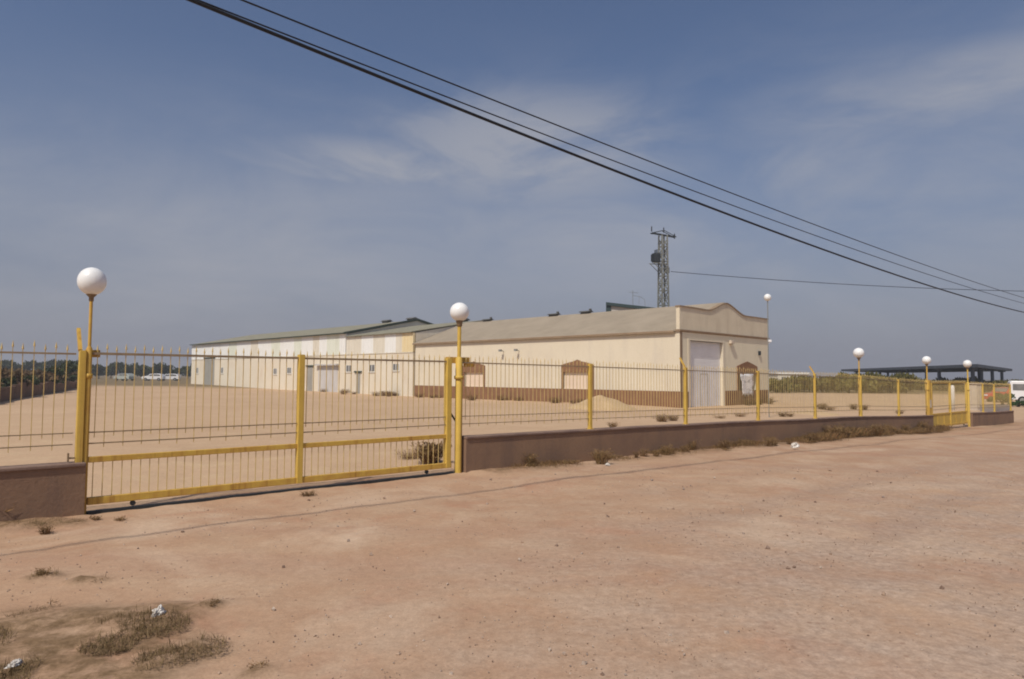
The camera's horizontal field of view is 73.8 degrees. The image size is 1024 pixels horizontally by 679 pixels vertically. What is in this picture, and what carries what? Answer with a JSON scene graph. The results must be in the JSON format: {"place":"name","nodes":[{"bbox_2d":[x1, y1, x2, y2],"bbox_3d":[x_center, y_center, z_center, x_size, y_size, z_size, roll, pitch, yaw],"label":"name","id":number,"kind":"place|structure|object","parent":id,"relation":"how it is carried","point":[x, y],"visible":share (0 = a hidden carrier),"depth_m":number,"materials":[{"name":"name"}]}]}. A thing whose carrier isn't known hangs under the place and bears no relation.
{"place":"outdoors","nodes":[
{"label":"outdoors","id":0,"kind":"place"},
{"bbox_2d":[0,374,1023,678],"bbox_3d":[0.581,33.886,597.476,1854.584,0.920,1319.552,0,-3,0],"label":"ground","id":1,"kind":"structure","parent":0,"point":[410,592],"depth_m":6.58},
{"bbox_2d":[0,359,15,368],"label":"tree","id":2,"kind":"object","parent":1,"relation":"on","point":[8,363],"visible":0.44,"depth_m":184.30,"materials":[{"name":"green plant"}]},
{"bbox_2d":[0,377,17,387],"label":"bush","id":3,"kind":"object","parent":1,"relation":"on","point":[6,381],"visible":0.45,"depth_m":48.67,"materials":[{"name":"green plant"}]},
{"bbox_2d":[4,658,22,668],"bbox_3d":[-2.839,1.844,3.901,0.061,0.028,0.122,0,-3,8],"label":"plastic bag","id":4,"kind":"object","parent":1,"relation":"on","point":[16,661],"visible":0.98,"depth_m":3.88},
{"bbox_2d":[0,366,31,385],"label":"bush","id":5,"kind":"object","parent":1,"relation":"on","point":[5,373],"visible":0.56,"depth_m":50.54,"materials":[{"name":"brown plant"}]},
{"bbox_2d":[6,368,37,384],"bbox_3d":[-39.995,3.563,55.000,3.240,2.500,2.476,0,-3,0],"label":"bush","id":6,"kind":"object","parent":1,"relation":"on","point":[26,377],"visible":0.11,"depth_m":54.73,"materials":[{"name":"green plant"}]},
{"bbox_2d":[0,380,76,401],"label":"boundary wall","id":7,"kind":"structure","parent":1,"relation":"on","point":[26,390],"depth_m":52.73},
{"bbox_2d":[20,360,57,370],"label":"tree","id":8,"kind":"object","parent":1,"relation":"on","point":[27,365],"visible":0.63,"depth_m":180.69,"materials":[{"name":"green plant"}]},
{"bbox_2d":[24,370,60,382],"bbox_3d":[-42.068,3.769,59.498,3.549,2.520,3.740,-1,-4,29],"label":"bush","id":9,"kind":"object","parent":1,"relation":"on","point":[39,374],"visible":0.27,"depth_m":59.92,"materials":[{"name":"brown plant"}]},
{"bbox_2d":[0,461,85,521],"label":"boundary wall","id":10,"kind":"structure","parent":1,"relation":"on","point":[41,490],"depth_m":7.89,"materials":[{"name":"concrete"}]},
{"bbox_2d":[0,340,75,452],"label":"iron fence","id":11,"kind":"object","parent":10,"relation":"on","point":[34,353],"visible":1,"depth_m":7.95,"materials":[{"name":"metal"}]},
{"bbox_2d":[67,328,99,462],"bbox_3d":[-5.237,1.009,8.319,0.312,2.311,0.232,3,-4,-41],"label":"gate post","id":12,"kind":"object","parent":10,"relation":"on","point":[80,407],"visible":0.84,"depth_m":8.22,"materials":[{"name":"metal"}]},
{"bbox_2d":[31,564,54,575],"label":"weed tuft","id":13,"kind":"object","parent":1,"relation":"on","point":[40,572],"visible":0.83,"depth_m":5.68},
{"bbox_2d":[21,359,64,370],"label":"tree","id":14,"kind":"object","parent":1,"relation":"on","point":[58,362],"visible":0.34,"depth_m":183.68,"materials":[{"name":"green plant"}]},
{"bbox_2d":[37,524,54,534],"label":"weed tuft","id":15,"kind":"object","parent":1,"relation":"on","point":[44,532],"visible":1,"depth_m":7.25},
{"bbox_2d":[28,368,68,380],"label":"bush","id":16,"kind":"object","parent":1,"relation":"on","point":[62,378],"visible":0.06,"depth_m":68.37,"materials":[{"name":"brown plant"}]},
{"bbox_2d":[31,366,67,383],"bbox_3d":[-42.489,3.772,61.752,3.952,2.793,3.020,3,-4,-39],"label":"bush","id":17,"kind":"object","parent":1,"relation":"on","point":[59,372],"visible":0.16,"depth_m":62.42,"materials":[{"name":"green plant"}]},
{"bbox_2d":[50,360,77,375],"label":"tree","id":18,"kind":"object","parent":1,"relation":"on","point":[72,367],"visible":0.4,"depth_m":79.42,"materials":[{"name":"green plant"}]},
{"bbox_2d":[62,375,77,380],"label":"bush","id":19,"kind":"object","parent":1,"relation":"on","point":[71,377],"visible":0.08,"depth_m":75.64,"materials":[{"name":"green plant"}]},
{"bbox_2d":[64,370,77,381],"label":"bush","id":20,"kind":"object","parent":1,"relation":"on","point":[75,373],"visible":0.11,"depth_m":77.37,"materials":[{"name":"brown plant"}]},
{"bbox_2d":[77,267,106,514],"bbox_3d":[-5.165,0.628,8.307,0.316,3.031,0.316,3,-4,-41],"label":"globe lamp","id":21,"kind":"object","parent":1,"relation":"on","point":[91,282],"visible":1,"depth_m":8.28,"materials":[{"name":"glass"}]},
{"bbox_2d":[92,364,112,378],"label":"tree","id":22,"kind":"object","parent":1,"relation":"on","point":[101,369],"visible":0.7,"depth_m":180.56,"materials":[{"name":"green plant"}]},
{"bbox_2d":[0,513,232,678],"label":"dry grass","id":23,"kind":"structure","parent":1,"relation":"on","point":[112,637],"depth_m":4.21,"materials":[{"name":"plant"}]},
{"bbox_2d":[104,362,142,375],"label":"tree","id":24,"kind":"object","parent":1,"relation":"on","point":[121,367],"visible":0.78,"depth_m":178.50,"materials":[{"name":"green plant"}]},
{"bbox_2d":[114,373,133,380],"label":"parked car","id":25,"kind":"object","parent":1,"relation":"on","point":[128,376],"visible":0.94,"depth_m":137.08,"materials":[{"name":"silver metal"}]},
{"bbox_2d":[135,364,151,376],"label":"tree","id":26,"kind":"object","parent":1,"relation":"on","point":[139,372],"visible":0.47,"depth_m":184.76,"materials":[{"name":"green plant"}]},
{"bbox_2d":[141,374,165,380],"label":"parked car","id":27,"kind":"object","parent":1,"relation":"on","point":[155,376],"visible":0.94,"depth_m":139.04,"materials":[{"name":"white paint"}]},
{"bbox_2d":[144,362,169,374],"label":"tree","id":28,"kind":"object","parent":1,"relation":"on","point":[156,369],"visible":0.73,"depth_m":182.24,"materials":[{"name":"green plant"}]},
{"bbox_2d":[152,604,165,616],"bbox_3d":[-2.458,1.878,4.737,0.089,0.064,0.132,-2,-4,34],"label":"plastic bag","id":29,"kind":"object","parent":1,"relation":"on","point":[160,609],"visible":0.89,"depth_m":4.72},
{"bbox_2d":[160,374,180,380],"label":"parked car","id":30,"kind":"object","parent":1,"relation":"on","point":[174,377],"visible":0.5,"depth_m":142.21,"materials":[{"name":"white paint"}]},
{"bbox_2d":[164,367,184,373],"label":"tree","id":31,"kind":"object","parent":1,"relation":"on","point":[175,371],"visible":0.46,"depth_m":189.88,"materials":[{"name":"green plant"}]},
{"bbox_2d":[177,366,190,375],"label":"tree","id":32,"kind":"object","parent":1,"relation":"on","point":[185,371],"visible":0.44,"depth_m":199.75,"materials":[{"name":"green plant"}]},
{"bbox_2d":[247,659,269,668],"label":"weed tuft","id":33,"kind":"object","parent":1,"relation":"on","point":[250,667],"visible":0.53,"depth_m":3.96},
{"bbox_2d":[86,471,453,514],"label":"gate track","id":34,"kind":"structure","parent":1,"relation":"on","point":[90,512],"depth_m":9.56,"materials":[{"name":"metal"}]},
{"bbox_2d":[87,343,451,505],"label":"sliding gate","id":35,"kind":"structure","parent":34,"relation":"on","point":[299,445],"depth_m":9.91,"materials":[{"name":"metal"}]},
{"bbox_2d":[299,489,317,496],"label":"weed tuft","id":36,"kind":"object","parent":1,"relation":"on","point":[307,494],"visible":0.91,"depth_m":9.62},
{"bbox_2d":[190,317,432,392],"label":"warehouse","id":37,"kind":"structure","parent":1,"relation":"on","point":[329,341],"depth_m":81.11,"materials":[{"name":"beige metal"}]},
{"bbox_2d":[203,357,214,384],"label":"door","id":38,"kind":"structure","parent":37,"relation":"in","point":[208,363],"depth_m":95.70,"materials":[{"name":"grey metal"}]},
{"bbox_2d":[306,365,312,390],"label":"door","id":39,"kind":"structure","parent":37,"relation":"in","point":[310,367],"depth_m":75.06,"materials":[{"name":"grey metal"}]},
{"bbox_2d":[314,364,338,391],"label":"roller door","id":40,"kind":"structure","parent":37,"relation":"in","point":[332,368],"depth_m":72.19,"materials":[{"name":"metal"}]},
{"bbox_2d":[394,449,419,459],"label":"weed tuft","id":41,"kind":"object","parent":1,"relation":"on","point":[409,455],"visible":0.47,"depth_m":13.84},
{"bbox_2d":[344,318,482,396],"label":"warehouse","id":42,"kind":"structure","parent":1,"relation":"on","point":[394,342],"depth_m":65.44,"materials":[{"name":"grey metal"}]},
{"bbox_2d":[354,371,361,393],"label":"door","id":43,"kind":"structure","parent":42,"relation":"in","point":[357,384],"depth_m":68.03,"materials":[{"name":"grey metal"}]},
{"bbox_2d":[409,441,451,463],"bbox_3d":[-1.584,2.183,13.227,0.991,0.478,0.914,-2,-4,43],"label":"dry bush","id":44,"kind":"object","parent":1,"relation":"on","point":[422,454],"visible":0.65,"depth_m":13.08,"materials":[{"name":"plant"}]},
{"bbox_2d":[450,302,468,472],"bbox_3d":[-0.938,0.855,12.027,0.340,3.028,0.340,3,-4,-41],"label":"globe lamp","id":45,"kind":"object","parent":1,"relation":"on","point":[459,312],"visible":0.99,"depth_m":11.97,"materials":[{"name":"metal"}]},
{"bbox_2d":[445,357,473,420],"bbox_3d":[-0.937,1.345,12.125,0.570,2.060,0.100,3,-4,-41],"label":"gate catch","id":46,"kind":"object","parent":45,"relation":"attached to","point":[464,360],"visible":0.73,"depth_m":12.17,"materials":[{"name":"yellow paint"}]},
{"bbox_2d":[0,467,1023,678],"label":"loose stones","id":47,"kind":"object","parent":1,"relation":"on","point":[637,604],"visible":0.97,"depth_m":5.68,"materials":[{"name":"stone"}]},
{"bbox_2d":[521,451,537,465],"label":"weed tuft","id":48,"kind":"object","parent":1,"relation":"on","point":[532,458],"visible":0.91,"depth_m":12.81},
{"bbox_2d":[412,302,769,407],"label":"cream hall","id":49,"kind":"structure","parent":1,"relation":"on","point":[727,337],"depth_m":48.00,"materials":[{"name":"paint"}]},
{"bbox_2d":[463,361,484,386],"bbox_3d":[-3.099,2.817,55.730,0.169,2.059,2.740,3,-4,-44],"label":"blind window","id":50,"kind":"structure","parent":49,"relation":"in","point":[474,370],"depth_m":55.69,"materials":[{"name":"paint"}]},
{"bbox_2d":[561,360,592,388],"bbox_3d":[4.614,2.444,47.896,0.169,2.059,2.940,3,-4,-44],"label":"blind window","id":51,"kind":"structure","parent":49,"relation":"in","point":[578,371],"depth_m":47.99,"materials":[{"name":"paint"}]},
{"bbox_2d":[688,338,724,406],"bbox_3d":[12.590,2.286,44.405,4.640,4.540,0.306,3,-4,-44],"label":"roller door","id":52,"kind":"structure","parent":49,"relation":"in","point":[705,353],"depth_m":44.66,"materials":[{"name":"grey metal"}]},
{"bbox_2d":[740,374,753,396],"bbox_3d":[16.529,3.216,47.947,2.055,1.589,0.108,3,-4,-44],"label":"hanging sheet","id":53,"kind":"object","parent":49,"relation":"hanging from","point":[747,383],"visible":1,"depth_m":48.01,"materials":[{"name":"fabric"}]},
{"bbox_2d":[737,361,757,398],"bbox_3d":[16.542,2.845,48.205,3.000,2.580,0.259,3,-4,-44],"label":"front window","id":54,"kind":"structure","parent":49,"relation":"in","point":[747,366],"depth_m":47.93,"materials":[{"name":"brown tile"}]},
{"bbox_2d":[588,448,614,463],"bbox_3d":[1.803,2.279,13.443,0.590,0.341,0.483,-2,-4,32],"label":"weed tuft","id":55,"kind":"object","parent":1,"relation":"on","point":[601,458],"visible":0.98,"depth_m":13.41,"materials":[{"name":"plant"}]},
{"bbox_2d":[567,395,636,410],"bbox_3d":[5.165,3.660,39.502,4.200,0.880,3.360,0,-3,0],"label":"sand heap","id":56,"kind":"object","parent":1,"relation":"on","point":[617,404],"visible":0.78,"depth_m":38.60,"materials":[{"name":"sand"}]},
{"bbox_2d":[606,302,654,311],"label":"back shed","id":57,"kind":"structure","parent":1,"relation":"on","point":[614,306],"depth_m":75.90,"materials":[{"name":"metal"}]},
{"bbox_2d":[638,448,648,456],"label":"weed tuft","id":58,"kind":"object","parent":1,"relation":"on","point":[643,454],"visible":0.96,"depth_m":14.76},
{"bbox_2d":[653,413,668,421],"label":"weed tuft","id":59,"kind":"object","parent":1,"relation":"on","point":[663,419],"visible":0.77,"depth_m":29.14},
{"bbox_2d":[649,226,675,307],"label":"lattice pylon","id":60,"kind":"object","parent":1,"relation":"on","point":[664,268],"visible":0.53,"depth_m":78.31,"materials":[{"name":"metal"}]},
{"bbox_2d":[671,271,1008,290],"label":"service cable","id":61,"kind":"object","parent":60,"relation":"attached to","point":[845,284],"visible":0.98,"depth_m":78.44,"materials":[{"name":"rubber"}]},
{"bbox_2d":[658,443,672,454],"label":"weed tuft","id":62,"kind":"object","parent":1,"relation":"on","point":[665,450],"visible":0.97,"depth_m":15.22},
{"bbox_2d":[665,413,678,420],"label":"weed tuft","id":63,"kind":"object","parent":1,"relation":"on","point":[673,417],"visible":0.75,"depth_m":30.07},
{"bbox_2d":[687,439,701,449],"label":"weed tuft","id":64,"kind":"object","parent":1,"relation":"on","point":[693,446],"visible":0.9,"depth_m":16.32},
{"bbox_2d":[461,415,933,472],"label":"boundary wall","id":65,"kind":"structure","parent":1,"relation":"on","point":[488,451],"depth_m":14.93,"materials":[{"name":"concrete"}]},
{"bbox_2d":[462,355,927,428],"bbox_3d":[8.007,1.580,19.960,23.850,1.879,0.225,3,-4,-41],"label":"iron fence","id":66,"kind":"object","parent":65,"relation":"on","point":[901,392],"visible":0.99,"depth_m":16.68,"materials":[{"name":"metal"}]},
{"bbox_2d":[853,348,863,415],"bbox_3d":[11.930,1.455,23.440,0.350,2.337,0.350,3,-4,-41],"label":"globe lamp","id":67,"kind":"object","parent":65,"relation":"on","point":[858,353],"visible":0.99,"depth_m":23.41,"materials":[{"name":"metal"}]},
{"bbox_2d":[922,356,930,414],"bbox_3d":[16.836,1.868,27.671,0.330,2.388,0.330,3,-4,-41],"label":"globe lamp","id":68,"kind":"object","parent":65,"relation":"on","point":[926,360],"visible":1,"depth_m":27.62,"materials":[{"name":"metal"}]},
{"bbox_2d":[925,380,931,414],"bbox_3d":[16.936,2.359,27.756,0.200,1.420,0.170,3,-4,-41],"label":"gate post","id":69,"kind":"object","parent":65,"relation":"on","point":[930,400],"visible":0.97,"depth_m":27.69,"materials":[{"name":"yellow paint"}]},
{"bbox_2d":[717,439,730,448],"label":"weed tuft","id":70,"kind":"object","parent":1,"relation":"on","point":[724,444],"visible":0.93,"depth_m":16.80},
{"bbox_2d":[743,397,752,405],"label":"weed tuft","id":71,"kind":"object","parent":1,"relation":"on","point":[745,401],"visible":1,"depth_m":46.95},
{"bbox_2d":[764,294,771,416],"bbox_3d":[13.527,0.930,36.006,0.380,6.708,0.380,0,-3,0],"label":"tall globe lamp","id":72,"kind":"object","parent":1,"relation":"on","point":[767,297],"visible":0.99,"depth_m":36.02,"materials":[{"name":"metal"}]},
{"bbox_2d":[762,435,775,446],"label":"weed tuft","id":73,"kind":"object","parent":1,"relation":"on","point":[768,441],"visible":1,"depth_m":17.79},
{"bbox_2d":[769,379,802,392],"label":"olive tree","id":74,"kind":"object","parent":1,"relation":"on","point":[779,386],"visible":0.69,"depth_m":84.38,"materials":[{"name":"green plant"}]},
{"bbox_2d":[769,374,806,381],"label":"olive tree","id":75,"kind":"object","parent":1,"relation":"on","point":[785,379],"visible":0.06,"depth_m":95.16,"materials":[{"name":"green plant"}]},
{"bbox_2d":[769,372,808,379],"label":"white building","id":76,"kind":"structure","parent":1,"relation":"on","point":[779,376],"depth_m":134.82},
{"bbox_2d":[790,442,799,447],"bbox_3d":[7.174,2.673,17.306,0.221,0.145,0.167,1,-3,-18],"label":"plastic bag","id":77,"kind":"object","parent":1,"relation":"on","point":[795,445],"visible":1,"depth_m":17.26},
{"bbox_2d":[789,376,825,391],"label":"olive tree","id":78,"kind":"object","parent":1,"relation":"on","point":[797,380],"visible":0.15,"depth_m":89.57,"materials":[{"name":"green plant"}]},
{"bbox_2d":[803,431,820,442],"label":"weed tuft","id":79,"kind":"object","parent":1,"relation":"on","point":[811,437],"visible":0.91,"depth_m":19.45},
{"bbox_2d":[790,410,838,415],"bbox_3d":[17.962,4.387,40.878,3.200,0.320,2.560,0,-3,0],"label":"sand heap","id":80,"kind":"object","parent":1,"relation":"on","point":[823,413],"visible":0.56,"depth_m":40.12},
{"bbox_2d":[799,376,839,392],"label":"olive tree","id":81,"kind":"object","parent":1,"relation":"on","point":[820,385],"visible":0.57,"depth_m":86.32,"materials":[{"name":"green plant"}]},
{"bbox_2d":[821,424,840,437],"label":"weed tuft","id":82,"kind":"object","parent":1,"relation":"on","point":[831,429],"visible":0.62,"depth_m":20.93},
{"bbox_2d":[832,423,853,437],"bbox_3d":[10.355,2.836,21.457,0.728,0.505,0.750,0,-3,0],"label":"weed tuft","id":83,"kind":"object","parent":1,"relation":"on","point":[843,430],"visible":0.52,"depth_m":21.38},
{"bbox_2d":[826,371,867,392],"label":"olive tree","id":84,"kind":"object","parent":1,"relation":"on","point":[836,386],"visible":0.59,"depth_m":83.95,"materials":[{"name":"green plant"}]},
{"bbox_2d":[863,425,877,436],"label":"weed tuft","id":85,"kind":"object","parent":1,"relation":"on","point":[872,432],"visible":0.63,"depth_m":22.30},
{"bbox_2d":[848,372,895,392],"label":"olive tree","id":86,"kind":"object","parent":1,"relation":"on","point":[882,384],"visible":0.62,"depth_m":83.34,"materials":[{"name":"green plant"}]},
{"bbox_2d":[866,422,888,435],"bbox_3d":[12.208,2.961,22.798,0.814,0.506,0.810,0,-3,0],"label":"weed tuft","id":87,"kind":"object","parent":1,"relation":"on","point":[880,431],"visible":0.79,"depth_m":22.69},
{"bbox_2d":[871,371,907,391],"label":"olive tree","id":88,"kind":"object","parent":1,"relation":"on","point":[876,374],"visible":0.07,"depth_m":93.97,"materials":[{"name":"green plant"}]},
{"bbox_2d":[874,373,920,392],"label":"olive tree","id":89,"kind":"object","parent":1,"relation":"on","point":[912,378],"visible":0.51,"depth_m":83.08,"materials":[{"name":"green plant"}]},
{"bbox_2d":[841,364,1011,390],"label":"steel canopy","id":90,"kind":"object","parent":1,"relation":"on","point":[979,369],"visible":0.73,"depth_m":110.95,"materials":[{"name":"metal"}]},
{"bbox_2d":[921,423,935,430],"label":"weed tuft","id":91,"kind":"object","parent":1,"relation":"on","point":[927,425],"visible":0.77,"depth_m":26.02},
{"bbox_2d":[918,378,947,390],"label":"olive tree","id":92,"kind":"object","parent":1,"relation":"on","point":[933,384],"visible":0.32,"depth_m":101.97,"materials":[{"name":"green plant"}]},
{"bbox_2d":[931,380,967,425],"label":"sliding gate","id":93,"kind":"structure","parent":1,"relation":"on","point":[949,418],"depth_m":29.42,"materials":[{"name":"metal"}]},
{"bbox_2d":[935,377,963,390],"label":"olive tree","id":94,"kind":"object","parent":1,"relation":"on","point":[947,380],"visible":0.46,"depth_m":100.28,"materials":[{"name":"green plant"}]},
{"bbox_2d":[951,385,954,409],"bbox_3d":[31.970,4.362,49.499,0.277,2.109,0.277,0,-3,0],"label":"white bollard","id":95,"kind":"object","parent":1,"relation":"on","point":[953,407],"visible":0.43,"depth_m":49.40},
{"bbox_2d":[963,360,971,426],"bbox_3d":[20.846,2.467,31.183,0.350,3.062,0.350,3,-4,-41],"label":"globe lamp","id":96,"kind":"object","parent":1,"relation":"on","point":[967,364],"visible":0.98,"depth_m":31.13,"materials":[{"name":"metal"}]},
{"bbox_2d":[962,376,988,387],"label":"olive tree","id":97,"kind":"object","parent":1,"relation":"on","point":[976,380],"visible":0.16,"depth_m":100.62,"materials":[{"name":"green plant"}]},
{"bbox_2d":[969,383,983,409],"bbox_3d":[34.014,4.351,50.171,1.025,2.269,0.900,2,-3,-29],"label":"utility cabinet","id":98,"kind":"object","parent":1,"relation":"on","point":[976,400],"visible":0.28,"depth_m":49.78,"materials":[{"name":"concrete"}]},
{"bbox_2d":[970,410,1013,426],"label":"boundary wall","id":99,"kind":"structure","parent":1,"relation":"on","point":[990,418],"depth_m":33.12,"materials":[{"name":"concrete"}]},
{"bbox_2d":[970,382,1011,411],"bbox_3d":[23.643,2.812,33.635,6.960,1.563,0.120,3,-4,-41],"label":"iron fence","id":100,"kind":"object","parent":99,"relation":"on","point":[994,401],"visible":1,"depth_m":33.68,"materials":[{"name":"metal"}]},
{"bbox_2d":[980,405,1009,411],"bbox_3d":[34.202,5.021,48.338,1.771,0.769,1.000,2,-3,-26],"label":"concrete trough","id":101,"kind":"object","parent":1,"relation":"on","point":[1000,408],"visible":0.37,"depth_m":47.90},
{"bbox_2d":[984,387,1008,402],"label":"parked car","id":102,"kind":"object","parent":1,"relation":"on","point":[1004,390],"visible":0.28,"depth_m":65.45,"materials":[{"name":"red paint"}]},
{"bbox_2d":[991,379,1008,386],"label":"olive tree","id":103,"kind":"object","parent":1,"relation":"on","point":[1005,382],"visible":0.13,"depth_m":100.19,"materials":[{"name":"green plant"}]},
{"bbox_2d":[988,392,1015,404],"bbox_3d":[42.925,5.322,59.900,1.641,1.489,1.936,1,-3,-7],"label":"roadside shrub","id":104,"kind":"object","parent":1,"relation":"on","point":[1003,396],"visible":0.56,"depth_m":59.43,"materials":[{"name":"green plant"}]},
{"bbox_2d":[1007,401,1023,406],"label":"roadside shrub","id":105,"kind":"object","parent":1,"relation":"on","point":[1018,403],"visible":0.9,"depth_m":56.56,"materials":[{"name":"green plant"}]},
{"bbox_2d":[1008,381,1023,400],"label":"white van","id":106,"kind":"object","parent":1,"relation":"on","point":[1017,388],"visible":0.63,"depth_m":63.99,"materials":[{"name":"paint"}]},
{"bbox_2d":[0,0,1023,379],"label":"sky","id":107,"kind":"structure","parent":0,"point":[224,177],"materials":[{"name":"blue"}]},
{"bbox_2d":[187,0,1023,312],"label":"overhead cable","id":108,"kind":"object","parent":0,"point":[231,16],"visible":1,"depth_m":8.72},
{"bbox_2d":[198,0,1021,302],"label":"overhead cable","id":109,"kind":"object","parent":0,"point":[527,127],"visible":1,"depth_m":8.84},
{"bbox_2d":[241,0,1023,297],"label":"overhead cable","id":110,"kind":"object","parent":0,"point":[248,2],"visible":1,"depth_m":9.20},
{"bbox_2d":[509,424,953,467],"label":"dead grass","id":111,"kind":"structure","parent":0,"point":[829,436],"depth_m":19.80,"materials":[{"name":"plant"}]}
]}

